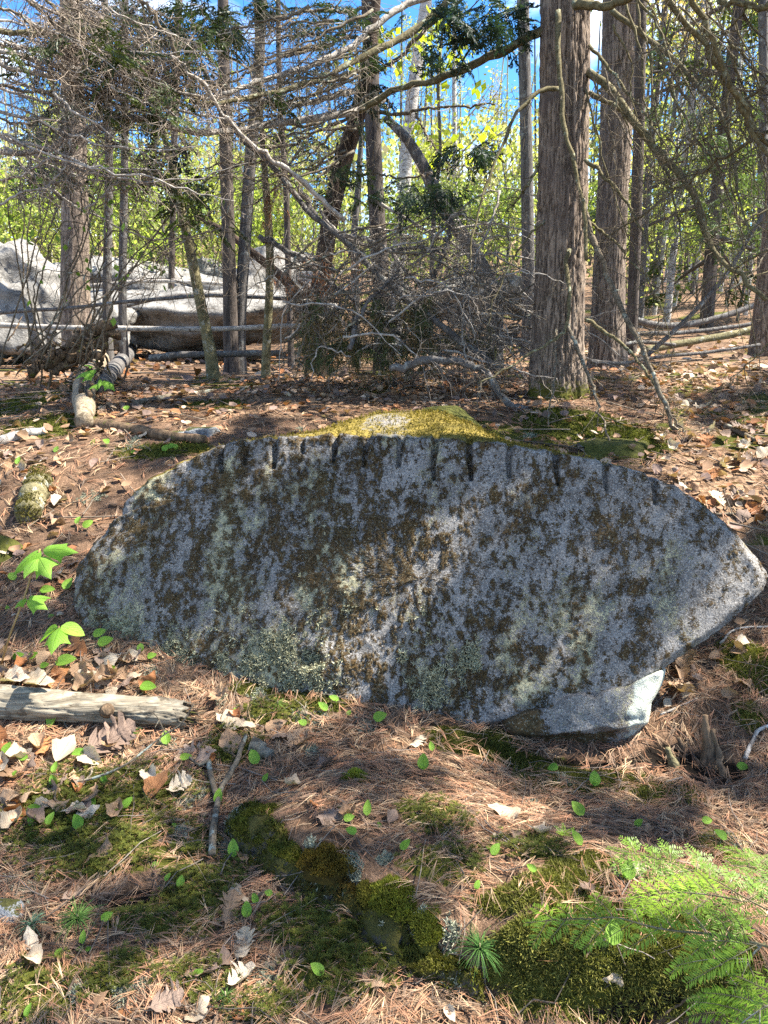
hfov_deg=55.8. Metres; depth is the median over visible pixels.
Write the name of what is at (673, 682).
fallen leaf
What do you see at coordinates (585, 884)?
fallen leaf
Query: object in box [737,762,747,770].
mayflower plant
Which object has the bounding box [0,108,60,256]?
leafy shrub
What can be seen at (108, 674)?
fallen leaf
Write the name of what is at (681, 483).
fallen leaf
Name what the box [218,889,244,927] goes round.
fallen leaf
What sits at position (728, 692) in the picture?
fallen leaf
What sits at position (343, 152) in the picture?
leaning tree
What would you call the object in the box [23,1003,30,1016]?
mayflower plant
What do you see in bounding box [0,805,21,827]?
fallen leaf
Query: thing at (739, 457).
fallen leaf
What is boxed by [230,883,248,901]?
fallen leaf
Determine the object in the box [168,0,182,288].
tree trunk
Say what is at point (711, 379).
fallen leaf
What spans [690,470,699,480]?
fallen leaf
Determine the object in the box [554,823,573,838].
hemlock sprout
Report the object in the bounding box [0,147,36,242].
leafy shrub
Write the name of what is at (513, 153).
birch tree
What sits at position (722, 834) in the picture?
mayflower plant
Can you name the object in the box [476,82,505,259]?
maple tree
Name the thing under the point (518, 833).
fallen leaf
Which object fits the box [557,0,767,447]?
hemlock tree
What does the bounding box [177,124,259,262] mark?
leafy shrub
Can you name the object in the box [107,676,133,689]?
fallen leaf
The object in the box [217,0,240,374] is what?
tree trunk
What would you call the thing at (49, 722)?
mayflower plant
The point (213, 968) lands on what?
fallen leaf
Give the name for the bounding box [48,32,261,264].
leafy shrub
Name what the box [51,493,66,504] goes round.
fallen leaf
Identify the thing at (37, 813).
fallen leaf
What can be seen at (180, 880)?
mayflower plant
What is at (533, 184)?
leafy shrub
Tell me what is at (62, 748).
fallen leaf
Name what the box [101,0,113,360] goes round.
tree trunk
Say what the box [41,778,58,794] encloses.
fallen leaf
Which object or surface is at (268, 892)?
mayflower plant
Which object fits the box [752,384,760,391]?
fallen leaf
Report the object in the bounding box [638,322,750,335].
fallen log
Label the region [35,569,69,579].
fallen leaf
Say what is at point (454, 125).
birch tree
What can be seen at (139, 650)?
fallen leaf
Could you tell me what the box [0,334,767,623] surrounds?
leaf litter
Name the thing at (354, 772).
moss cushion
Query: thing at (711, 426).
fallen leaf
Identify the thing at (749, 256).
leafy shrub
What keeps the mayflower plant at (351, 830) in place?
on the ground
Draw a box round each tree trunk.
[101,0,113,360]
[118,0,129,367]
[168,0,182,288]
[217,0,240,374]
[236,0,266,373]
[276,0,294,366]
[351,125,363,366]
[517,0,534,358]
[626,0,646,356]
[757,0,767,273]
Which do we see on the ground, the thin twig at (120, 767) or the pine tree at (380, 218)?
the pine tree at (380, 218)
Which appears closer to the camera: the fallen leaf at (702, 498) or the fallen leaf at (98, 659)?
the fallen leaf at (98, 659)
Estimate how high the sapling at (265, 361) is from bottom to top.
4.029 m
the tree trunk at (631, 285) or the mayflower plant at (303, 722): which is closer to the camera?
the mayflower plant at (303, 722)
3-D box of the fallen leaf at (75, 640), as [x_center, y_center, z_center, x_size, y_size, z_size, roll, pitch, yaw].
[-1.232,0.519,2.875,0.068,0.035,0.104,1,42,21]
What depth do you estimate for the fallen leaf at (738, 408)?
5.12 m
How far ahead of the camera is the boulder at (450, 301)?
12.16 m
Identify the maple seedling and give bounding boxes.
[0,543,77,663]
[39,622,84,662]
[76,365,114,405]
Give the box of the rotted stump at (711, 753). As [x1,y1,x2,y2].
[665,714,728,777]
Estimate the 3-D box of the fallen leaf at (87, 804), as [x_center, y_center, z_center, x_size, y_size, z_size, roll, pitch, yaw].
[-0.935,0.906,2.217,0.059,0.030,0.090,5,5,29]
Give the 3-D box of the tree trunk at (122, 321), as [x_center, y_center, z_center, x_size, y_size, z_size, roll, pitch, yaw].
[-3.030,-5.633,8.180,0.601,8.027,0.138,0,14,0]
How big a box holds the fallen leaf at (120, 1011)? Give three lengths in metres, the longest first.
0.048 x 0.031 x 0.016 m
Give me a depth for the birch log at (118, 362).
7.47 m
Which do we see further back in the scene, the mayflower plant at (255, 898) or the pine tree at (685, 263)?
the pine tree at (685, 263)
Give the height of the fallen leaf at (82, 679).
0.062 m
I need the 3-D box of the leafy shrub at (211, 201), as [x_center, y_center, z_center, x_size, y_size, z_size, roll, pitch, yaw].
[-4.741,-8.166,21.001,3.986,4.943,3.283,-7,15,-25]
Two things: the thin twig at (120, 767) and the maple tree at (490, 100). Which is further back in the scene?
the maple tree at (490, 100)
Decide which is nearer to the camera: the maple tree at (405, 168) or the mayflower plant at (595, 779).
the mayflower plant at (595, 779)
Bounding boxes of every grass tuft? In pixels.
[215,985,235,1009]
[269,698,286,711]
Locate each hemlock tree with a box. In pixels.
[0,0,370,351]
[325,181,349,274]
[357,0,767,440]
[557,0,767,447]
[586,0,635,369]
[588,0,757,328]
[644,97,767,356]
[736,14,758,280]
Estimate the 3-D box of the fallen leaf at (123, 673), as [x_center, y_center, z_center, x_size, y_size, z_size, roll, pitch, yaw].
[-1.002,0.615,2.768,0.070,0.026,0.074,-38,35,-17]
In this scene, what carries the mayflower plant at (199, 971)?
on the ground
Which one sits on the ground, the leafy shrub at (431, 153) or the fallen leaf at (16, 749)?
the leafy shrub at (431, 153)
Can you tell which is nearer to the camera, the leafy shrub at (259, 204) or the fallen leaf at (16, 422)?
the fallen leaf at (16, 422)
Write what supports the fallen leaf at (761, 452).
on the ground
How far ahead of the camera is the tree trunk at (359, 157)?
8.90 m
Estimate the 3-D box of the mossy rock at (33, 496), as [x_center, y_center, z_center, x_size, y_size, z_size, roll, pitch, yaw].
[-1.837,-0.093,3.803,0.155,0.268,0.479,-3,14,-12]
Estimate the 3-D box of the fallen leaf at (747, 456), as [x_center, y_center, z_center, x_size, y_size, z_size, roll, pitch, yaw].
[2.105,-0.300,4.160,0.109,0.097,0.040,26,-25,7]
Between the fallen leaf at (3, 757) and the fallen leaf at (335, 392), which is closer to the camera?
the fallen leaf at (3, 757)
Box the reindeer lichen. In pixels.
[0,426,747,1021]
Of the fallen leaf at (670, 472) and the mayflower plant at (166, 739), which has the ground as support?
the mayflower plant at (166, 739)
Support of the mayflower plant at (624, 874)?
on the ground
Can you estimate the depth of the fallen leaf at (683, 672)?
2.89 m
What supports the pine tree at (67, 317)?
on the ground
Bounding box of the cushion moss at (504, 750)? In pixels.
[225,680,659,789]
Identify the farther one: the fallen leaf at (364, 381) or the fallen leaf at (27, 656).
the fallen leaf at (364, 381)
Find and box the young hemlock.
[522,835,767,1023]
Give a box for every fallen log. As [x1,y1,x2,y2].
[148,350,279,361]
[590,343,760,365]
[626,340,675,346]
[638,303,753,328]
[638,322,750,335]
[645,326,750,351]
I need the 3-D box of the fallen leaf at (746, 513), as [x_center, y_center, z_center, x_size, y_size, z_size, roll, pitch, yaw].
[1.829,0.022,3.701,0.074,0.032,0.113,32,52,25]
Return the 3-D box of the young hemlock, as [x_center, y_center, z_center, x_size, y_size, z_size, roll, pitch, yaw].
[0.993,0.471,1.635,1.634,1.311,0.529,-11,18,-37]
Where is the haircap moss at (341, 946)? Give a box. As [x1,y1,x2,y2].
[0,692,570,1023]
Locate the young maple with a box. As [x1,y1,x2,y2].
[334,5,512,344]
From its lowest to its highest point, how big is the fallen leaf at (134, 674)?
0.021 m
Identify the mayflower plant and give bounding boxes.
[1,742,10,752]
[8,572,16,579]
[12,652,23,658]
[15,456,20,463]
[17,753,27,759]
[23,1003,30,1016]
[26,804,40,809]
[27,816,34,825]
[39,585,54,594]
[40,662,48,669]
[45,812,53,827]
[46,718,55,726]
[49,775,56,784]
[50,761,57,773]
[55,654,76,665]
[62,578,71,588]
[70,748,83,754]
[72,814,83,831]
[79,930,85,946]
[82,520,92,529]
[92,628,105,636]
[97,636,112,647]
[100,772,106,783]
[101,912,112,923]
[122,797,131,808]
[137,643,143,650]
[140,681,155,694]
[147,652,156,661]
[161,731,170,746]
[162,444,167,451]
[164,873,170,881]
[168,443,175,449]
[176,875,184,885]
[180,753,191,759]
[193,969,203,979]
[213,788,221,801]
[228,838,238,858]
[242,900,251,916]
[248,749,259,763]
[252,893,258,902]
[262,773,267,782]
[264,889,272,899]
[298,719,306,726]
[310,962,323,978]
[318,702,327,710]
[329,695,338,704]
[343,814,354,821]
[346,826,356,835]
[363,800,370,815]
[373,711,386,723]
[400,839,409,851]
[417,753,428,769]
[429,741,434,753]
[474,880,479,892]
[490,843,499,857]
[527,864,536,872]
[547,763,557,771]
[572,801,584,816]
[572,830,582,848]
[590,770,600,787]
[606,919,621,944]
[621,859,635,881]
[634,819,642,826]
[702,816,711,825]
[714,829,726,840]
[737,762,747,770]
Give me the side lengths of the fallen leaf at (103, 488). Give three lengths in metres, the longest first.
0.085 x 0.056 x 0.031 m
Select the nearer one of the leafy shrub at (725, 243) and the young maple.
the young maple
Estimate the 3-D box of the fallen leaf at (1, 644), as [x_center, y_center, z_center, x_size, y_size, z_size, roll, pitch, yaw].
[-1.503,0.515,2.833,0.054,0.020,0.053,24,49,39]
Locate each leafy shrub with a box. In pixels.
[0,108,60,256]
[0,141,193,259]
[0,142,58,254]
[0,143,293,367]
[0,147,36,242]
[0,155,60,253]
[1,67,134,259]
[1,161,51,240]
[7,187,118,262]
[25,133,236,269]
[44,101,145,259]
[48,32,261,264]
[52,161,127,257]
[92,139,195,261]
[129,193,221,268]
[133,133,238,267]
[152,137,260,258]
[176,164,339,275]
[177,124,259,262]
[191,159,316,268]
[209,126,358,251]
[235,131,317,249]
[253,121,394,279]
[273,177,368,267]
[323,155,458,342]
[351,95,450,285]
[363,113,487,320]
[410,161,535,338]
[417,162,519,279]
[435,75,537,277]
[460,166,536,277]
[504,133,589,248]
[506,58,747,305]
[534,171,629,262]
[586,187,663,279]
[587,108,708,314]
[625,146,681,278]
[627,192,696,292]
[647,191,744,305]
[655,80,758,320]
[681,133,754,273]
[685,166,756,306]
[722,176,756,253]
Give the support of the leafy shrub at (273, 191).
on the ground
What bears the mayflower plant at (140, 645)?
on the ground
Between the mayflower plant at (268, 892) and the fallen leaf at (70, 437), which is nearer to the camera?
the mayflower plant at (268, 892)
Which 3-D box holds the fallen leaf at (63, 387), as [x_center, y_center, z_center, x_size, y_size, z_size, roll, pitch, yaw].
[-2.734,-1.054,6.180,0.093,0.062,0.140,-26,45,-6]
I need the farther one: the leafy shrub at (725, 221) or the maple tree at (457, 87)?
the maple tree at (457, 87)
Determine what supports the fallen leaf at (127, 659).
on the ground
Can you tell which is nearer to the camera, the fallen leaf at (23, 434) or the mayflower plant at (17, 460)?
the mayflower plant at (17, 460)
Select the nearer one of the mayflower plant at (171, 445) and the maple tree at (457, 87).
the mayflower plant at (171, 445)
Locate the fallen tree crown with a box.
[181,63,641,414]
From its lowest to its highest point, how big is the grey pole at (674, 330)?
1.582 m
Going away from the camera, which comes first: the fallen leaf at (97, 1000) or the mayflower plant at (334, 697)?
the fallen leaf at (97, 1000)
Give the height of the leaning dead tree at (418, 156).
2.686 m
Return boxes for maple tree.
[273,147,305,247]
[383,34,440,291]
[390,0,430,350]
[401,0,471,187]
[436,91,465,267]
[441,75,471,177]
[465,61,502,235]
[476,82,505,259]
[601,0,722,294]
[638,0,713,327]
[645,10,744,293]
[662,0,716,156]
[665,0,743,276]
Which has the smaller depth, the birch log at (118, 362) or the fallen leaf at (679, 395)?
the fallen leaf at (679, 395)
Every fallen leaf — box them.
[0,638,3,647]
[0,645,12,660]
[0,664,8,673]
[0,664,29,681]
[0,725,7,742]
[0,751,8,770]
[0,766,27,777]
[0,788,11,805]
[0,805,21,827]
[1,457,16,469]
[3,792,25,806]
[3,803,25,820]
[5,740,31,757]
[5,790,20,805]
[8,799,23,806]
[11,420,21,426]
[14,656,26,666]
[15,649,27,657]
[16,429,29,439]
[16,460,25,469]
[16,670,28,682]
[18,782,42,801]
[21,457,47,463]
[21,943,42,963]
[22,543,31,549]
[22,648,33,661]
[22,752,37,767]
[23,667,54,684]
[23,925,38,948]
[26,409,38,415]
[26,806,44,822]
[27,730,44,748]
[33,736,51,754]
[34,796,49,806]
[35,439,43,447]
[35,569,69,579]
[36,650,50,667]
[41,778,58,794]
[42,799,69,811]
[46,393,57,401]
[47,531,58,538]
[47,666,69,686]
[49,485,56,490]
[49,774,66,786]
[50,512,64,519]
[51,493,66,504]
[51,517,65,524]
[51,666,66,675]
[52,734,76,761]
[53,784,60,800]
[59,382,69,392]
[60,800,86,811]
[61,883,83,898]
[63,635,79,650]
[65,799,90,813]
[66,431,73,441]
[68,769,78,779]
[69,661,86,675]
[71,782,84,791]
[72,671,94,690]
[72,775,84,786]
[74,639,86,655]
[76,744,101,764]
[76,804,99,820]
[79,429,89,434]
[80,782,98,800]
[83,766,92,784]
[84,837,111,862]
[87,653,120,672]
[87,670,101,689]
[88,710,136,752]
[88,990,108,1012]
[92,646,111,655]
[94,655,104,665]
[94,663,117,681]
[94,679,110,684]
[99,651,112,656]
[100,486,113,491]
[100,739,116,746]
[102,659,110,676]
[105,685,117,693]
[105,797,122,816]
[106,731,122,745]
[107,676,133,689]
[117,652,132,662]
[117,665,127,678]
[117,1009,131,1020]
[118,432,128,440]
[121,672,141,680]
[122,648,137,660]
[122,648,141,658]
[129,650,146,659]
[131,405,142,409]
[138,670,155,693]
[139,763,155,778]
[143,770,167,797]
[146,975,183,1012]
[166,770,191,791]
[174,739,215,771]
[184,992,211,1021]
[185,954,220,977]
[206,751,215,760]
[208,681,227,699]
[216,713,227,721]
[217,944,232,965]
[218,728,241,753]
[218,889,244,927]
[221,709,256,729]
[227,961,255,984]
[228,707,239,717]
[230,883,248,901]
[231,1004,244,1019]
[233,926,255,961]
[236,850,248,861]
[239,701,243,712]
[248,1008,260,1018]
[265,719,286,733]
[270,732,287,738]
[284,773,300,784]
[286,731,298,746]
[291,727,309,736]
[293,735,307,744]
[316,807,342,824]
[317,753,338,769]
[333,389,340,395]
[339,801,355,813]
[360,375,368,383]
[362,968,386,987]
[387,808,398,821]
[410,735,426,746]
[443,1004,454,1021]
[487,803,520,821]
[512,830,520,837]
[525,821,554,833]
[578,880,598,889]
[602,973,623,986]
[633,861,646,877]
[645,822,654,831]
[663,698,671,706]
[667,437,679,448]
[667,468,679,476]
[667,678,680,685]
[669,474,681,483]
[670,683,696,692]
[672,466,680,473]
[673,419,683,428]
[674,392,685,399]
[674,483,690,492]
[675,649,699,668]
[675,665,689,682]
[677,475,688,481]
[678,480,691,490]
[680,400,689,405]
[680,434,692,442]
[680,682,692,697]
[684,406,696,412]
[685,481,699,494]
[687,431,697,436]
[689,664,695,671]
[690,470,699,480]
[692,673,705,680]
[696,495,705,503]
[698,434,715,446]
[701,421,714,433]
[704,468,720,478]
[705,373,718,385]
[709,649,722,660]
[710,490,725,505]
[715,427,730,436]
[717,391,728,399]
[719,455,734,467]
[721,378,732,386]
[721,686,738,698]
[722,494,732,504]
[723,453,735,461]
[725,486,739,499]
[730,488,745,499]
[730,640,746,653]
[732,420,753,429]
[733,404,747,411]
[734,634,751,647]
[734,678,751,687]
[735,439,750,447]
[736,390,748,394]
[736,509,750,522]
[737,449,750,461]
[742,451,759,463]
[745,499,763,513]
[747,489,762,502]
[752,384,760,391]
[756,446,767,459]
[757,520,767,525]
[758,439,767,446]
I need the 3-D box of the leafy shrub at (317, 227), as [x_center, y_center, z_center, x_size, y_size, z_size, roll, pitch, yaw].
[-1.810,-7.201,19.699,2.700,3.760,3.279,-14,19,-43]
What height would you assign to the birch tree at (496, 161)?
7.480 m
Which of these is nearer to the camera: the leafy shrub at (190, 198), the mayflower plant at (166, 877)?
the mayflower plant at (166, 877)
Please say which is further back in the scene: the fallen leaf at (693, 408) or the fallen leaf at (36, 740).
the fallen leaf at (693, 408)
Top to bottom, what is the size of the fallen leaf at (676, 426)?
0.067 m
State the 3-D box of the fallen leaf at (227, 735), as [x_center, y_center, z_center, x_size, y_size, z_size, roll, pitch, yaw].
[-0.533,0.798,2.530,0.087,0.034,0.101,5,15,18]
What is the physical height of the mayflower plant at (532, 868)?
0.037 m
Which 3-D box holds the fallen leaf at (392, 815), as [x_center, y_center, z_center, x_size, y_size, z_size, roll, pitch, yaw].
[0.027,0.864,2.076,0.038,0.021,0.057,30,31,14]
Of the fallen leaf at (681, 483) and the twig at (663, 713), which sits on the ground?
the twig at (663, 713)
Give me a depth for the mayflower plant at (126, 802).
2.23 m
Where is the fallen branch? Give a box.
[131,385,269,404]
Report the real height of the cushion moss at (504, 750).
0.208 m
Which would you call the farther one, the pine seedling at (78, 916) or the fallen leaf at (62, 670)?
the fallen leaf at (62, 670)
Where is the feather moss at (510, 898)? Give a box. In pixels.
[0,382,767,1023]
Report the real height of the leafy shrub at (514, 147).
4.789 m
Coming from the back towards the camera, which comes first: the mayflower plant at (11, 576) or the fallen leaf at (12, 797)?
the mayflower plant at (11, 576)
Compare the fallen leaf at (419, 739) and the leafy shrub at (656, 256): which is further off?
the leafy shrub at (656, 256)
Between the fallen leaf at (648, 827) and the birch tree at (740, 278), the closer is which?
the fallen leaf at (648, 827)
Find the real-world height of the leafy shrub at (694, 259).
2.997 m
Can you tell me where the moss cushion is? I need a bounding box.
[338,767,371,783]
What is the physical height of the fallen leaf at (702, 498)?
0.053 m
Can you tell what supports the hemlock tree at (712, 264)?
on the ground
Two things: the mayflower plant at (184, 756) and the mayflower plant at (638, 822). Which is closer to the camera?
the mayflower plant at (638, 822)
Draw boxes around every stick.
[189,733,247,856]
[743,724,767,759]
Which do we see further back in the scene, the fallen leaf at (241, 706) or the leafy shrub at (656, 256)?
the leafy shrub at (656, 256)
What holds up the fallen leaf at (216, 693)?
on the ground
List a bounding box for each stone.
[0,535,23,564]
[0,897,26,924]
[184,427,219,437]
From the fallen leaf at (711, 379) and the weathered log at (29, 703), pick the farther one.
the fallen leaf at (711, 379)
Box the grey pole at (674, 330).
[647,204,767,356]
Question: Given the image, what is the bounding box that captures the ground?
[0,236,767,1023]
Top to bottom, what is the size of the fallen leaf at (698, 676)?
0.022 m
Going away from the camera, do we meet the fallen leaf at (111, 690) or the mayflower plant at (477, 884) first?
the mayflower plant at (477, 884)
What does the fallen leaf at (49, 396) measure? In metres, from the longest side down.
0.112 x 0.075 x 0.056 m
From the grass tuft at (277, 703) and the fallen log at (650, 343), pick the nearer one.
the grass tuft at (277, 703)
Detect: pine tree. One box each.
[18,77,57,258]
[59,0,91,365]
[164,140,219,248]
[361,0,392,370]
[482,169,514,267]
[652,39,739,281]
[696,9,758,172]
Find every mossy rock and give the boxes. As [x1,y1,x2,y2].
[14,463,53,523]
[421,405,487,431]
[577,437,649,460]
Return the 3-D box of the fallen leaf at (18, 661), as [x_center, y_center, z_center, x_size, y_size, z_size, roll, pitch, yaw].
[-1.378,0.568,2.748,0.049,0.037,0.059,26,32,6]
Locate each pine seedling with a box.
[8,911,48,939]
[47,896,110,942]
[444,921,505,981]
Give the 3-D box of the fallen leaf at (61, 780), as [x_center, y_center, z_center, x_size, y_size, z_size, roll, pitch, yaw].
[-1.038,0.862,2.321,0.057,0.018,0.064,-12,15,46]
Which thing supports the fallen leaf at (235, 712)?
on the fallen leaf at (238, 722)
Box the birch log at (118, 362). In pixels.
[95,341,136,393]
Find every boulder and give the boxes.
[0,238,60,360]
[52,256,222,348]
[73,407,767,744]
[90,286,339,352]
[91,295,140,350]
[188,257,222,277]
[236,246,334,293]
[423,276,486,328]
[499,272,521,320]
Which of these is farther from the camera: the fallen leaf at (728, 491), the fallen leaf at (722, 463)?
the fallen leaf at (722, 463)
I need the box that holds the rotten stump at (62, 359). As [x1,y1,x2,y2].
[3,309,128,391]
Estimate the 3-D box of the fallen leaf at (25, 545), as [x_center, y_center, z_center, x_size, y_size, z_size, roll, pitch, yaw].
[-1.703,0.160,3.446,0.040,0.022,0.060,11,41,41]
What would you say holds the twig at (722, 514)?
on the ground
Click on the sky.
(595, 17)
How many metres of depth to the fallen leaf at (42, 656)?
2.78 m
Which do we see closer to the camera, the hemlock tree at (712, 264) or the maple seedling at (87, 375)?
the maple seedling at (87, 375)
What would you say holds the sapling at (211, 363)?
on the ground
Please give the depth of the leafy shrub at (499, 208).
13.67 m
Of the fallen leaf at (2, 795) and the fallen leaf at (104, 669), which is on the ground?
the fallen leaf at (2, 795)
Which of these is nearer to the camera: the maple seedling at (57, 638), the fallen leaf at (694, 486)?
the maple seedling at (57, 638)
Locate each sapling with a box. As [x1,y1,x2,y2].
[142,8,220,381]
[253,0,273,380]
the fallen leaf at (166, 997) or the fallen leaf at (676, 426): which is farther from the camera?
the fallen leaf at (676, 426)
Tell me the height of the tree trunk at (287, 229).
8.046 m
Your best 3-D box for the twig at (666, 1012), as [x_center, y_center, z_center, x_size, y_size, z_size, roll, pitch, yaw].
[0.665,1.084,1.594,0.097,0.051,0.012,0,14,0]
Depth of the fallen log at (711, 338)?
9.55 m
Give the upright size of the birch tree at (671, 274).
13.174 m
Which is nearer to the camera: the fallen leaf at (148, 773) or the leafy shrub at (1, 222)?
the fallen leaf at (148, 773)
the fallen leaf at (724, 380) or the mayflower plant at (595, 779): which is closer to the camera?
the mayflower plant at (595, 779)
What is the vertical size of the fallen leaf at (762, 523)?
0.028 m
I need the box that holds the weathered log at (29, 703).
[0,684,206,734]
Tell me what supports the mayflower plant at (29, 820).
on the ground
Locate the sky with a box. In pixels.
[0,0,758,237]
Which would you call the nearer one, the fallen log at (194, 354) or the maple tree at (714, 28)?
the fallen log at (194, 354)
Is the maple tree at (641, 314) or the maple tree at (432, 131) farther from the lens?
the maple tree at (432, 131)
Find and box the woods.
[0,1,758,273]
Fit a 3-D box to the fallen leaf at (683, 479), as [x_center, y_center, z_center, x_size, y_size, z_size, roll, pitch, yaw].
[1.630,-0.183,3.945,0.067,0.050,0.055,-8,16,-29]
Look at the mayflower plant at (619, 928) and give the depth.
1.64 m
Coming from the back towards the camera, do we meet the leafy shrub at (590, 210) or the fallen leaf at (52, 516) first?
the leafy shrub at (590, 210)
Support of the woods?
on the ground
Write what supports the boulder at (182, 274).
on the ground
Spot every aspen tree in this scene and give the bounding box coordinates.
[501,55,538,195]
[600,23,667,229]
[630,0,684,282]
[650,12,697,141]
[652,0,721,314]
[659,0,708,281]
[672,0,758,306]
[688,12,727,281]
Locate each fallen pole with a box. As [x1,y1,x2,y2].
[0,294,289,314]
[0,323,329,331]
[0,427,45,445]
[90,279,259,287]
[127,292,284,306]
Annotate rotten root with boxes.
[73,416,206,442]
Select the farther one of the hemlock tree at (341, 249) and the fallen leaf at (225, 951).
the hemlock tree at (341, 249)
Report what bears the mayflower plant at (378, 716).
on the ground
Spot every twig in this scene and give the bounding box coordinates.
[58,704,193,783]
[89,822,208,843]
[660,698,696,714]
[664,996,702,1014]
[714,509,764,515]
[719,625,767,643]
[723,423,767,446]
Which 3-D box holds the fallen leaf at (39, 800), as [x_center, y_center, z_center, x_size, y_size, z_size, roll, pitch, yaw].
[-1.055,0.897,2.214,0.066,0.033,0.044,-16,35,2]
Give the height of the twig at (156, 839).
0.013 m
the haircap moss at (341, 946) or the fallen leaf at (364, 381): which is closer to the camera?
the haircap moss at (341, 946)
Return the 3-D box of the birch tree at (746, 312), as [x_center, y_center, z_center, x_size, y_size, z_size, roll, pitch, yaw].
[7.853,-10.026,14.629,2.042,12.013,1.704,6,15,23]
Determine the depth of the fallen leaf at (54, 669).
2.73 m
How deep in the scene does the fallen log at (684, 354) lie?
7.04 m
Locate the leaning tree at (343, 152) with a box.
[0,0,520,377]
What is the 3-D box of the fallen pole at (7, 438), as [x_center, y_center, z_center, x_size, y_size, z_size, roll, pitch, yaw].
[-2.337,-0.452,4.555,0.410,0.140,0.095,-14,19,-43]
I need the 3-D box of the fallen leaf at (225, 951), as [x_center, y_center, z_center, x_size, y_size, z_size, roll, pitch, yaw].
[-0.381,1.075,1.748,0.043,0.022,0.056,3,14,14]
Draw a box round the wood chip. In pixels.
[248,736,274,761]
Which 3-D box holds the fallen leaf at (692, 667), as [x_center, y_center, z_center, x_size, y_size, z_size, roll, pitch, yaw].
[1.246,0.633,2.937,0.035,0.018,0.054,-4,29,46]
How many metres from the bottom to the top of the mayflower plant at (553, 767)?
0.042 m
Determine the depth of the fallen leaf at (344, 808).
2.09 m
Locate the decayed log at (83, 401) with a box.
[72,350,109,429]
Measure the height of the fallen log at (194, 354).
0.122 m
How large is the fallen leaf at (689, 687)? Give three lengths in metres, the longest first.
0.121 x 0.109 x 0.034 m
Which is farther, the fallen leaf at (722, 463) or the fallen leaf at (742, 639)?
the fallen leaf at (722, 463)
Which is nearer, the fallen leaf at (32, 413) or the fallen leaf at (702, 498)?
the fallen leaf at (702, 498)
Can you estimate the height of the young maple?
4.978 m
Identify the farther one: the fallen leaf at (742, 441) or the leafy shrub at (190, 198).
the leafy shrub at (190, 198)
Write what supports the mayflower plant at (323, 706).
on the ground
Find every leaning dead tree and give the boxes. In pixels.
[198,218,294,292]
[384,116,504,369]
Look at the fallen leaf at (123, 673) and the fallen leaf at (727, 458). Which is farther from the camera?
the fallen leaf at (727, 458)
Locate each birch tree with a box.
[452,0,516,327]
[481,92,503,269]
[497,102,519,253]
[646,0,756,322]
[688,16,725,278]
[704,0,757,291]
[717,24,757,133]
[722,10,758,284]
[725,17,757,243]
[727,3,757,315]
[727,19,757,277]
[739,63,757,281]
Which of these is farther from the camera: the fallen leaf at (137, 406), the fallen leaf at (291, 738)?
the fallen leaf at (137, 406)
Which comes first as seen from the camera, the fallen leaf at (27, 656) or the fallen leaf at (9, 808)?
the fallen leaf at (9, 808)
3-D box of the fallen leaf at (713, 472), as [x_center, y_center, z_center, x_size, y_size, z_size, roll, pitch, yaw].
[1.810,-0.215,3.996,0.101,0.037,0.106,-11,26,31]
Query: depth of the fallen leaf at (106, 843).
2.06 m
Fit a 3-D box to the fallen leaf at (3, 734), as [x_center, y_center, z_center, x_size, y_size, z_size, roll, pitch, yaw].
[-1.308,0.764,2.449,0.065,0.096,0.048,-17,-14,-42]
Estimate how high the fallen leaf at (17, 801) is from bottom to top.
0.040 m
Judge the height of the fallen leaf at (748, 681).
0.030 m
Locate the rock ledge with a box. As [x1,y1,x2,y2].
[222,798,508,1006]

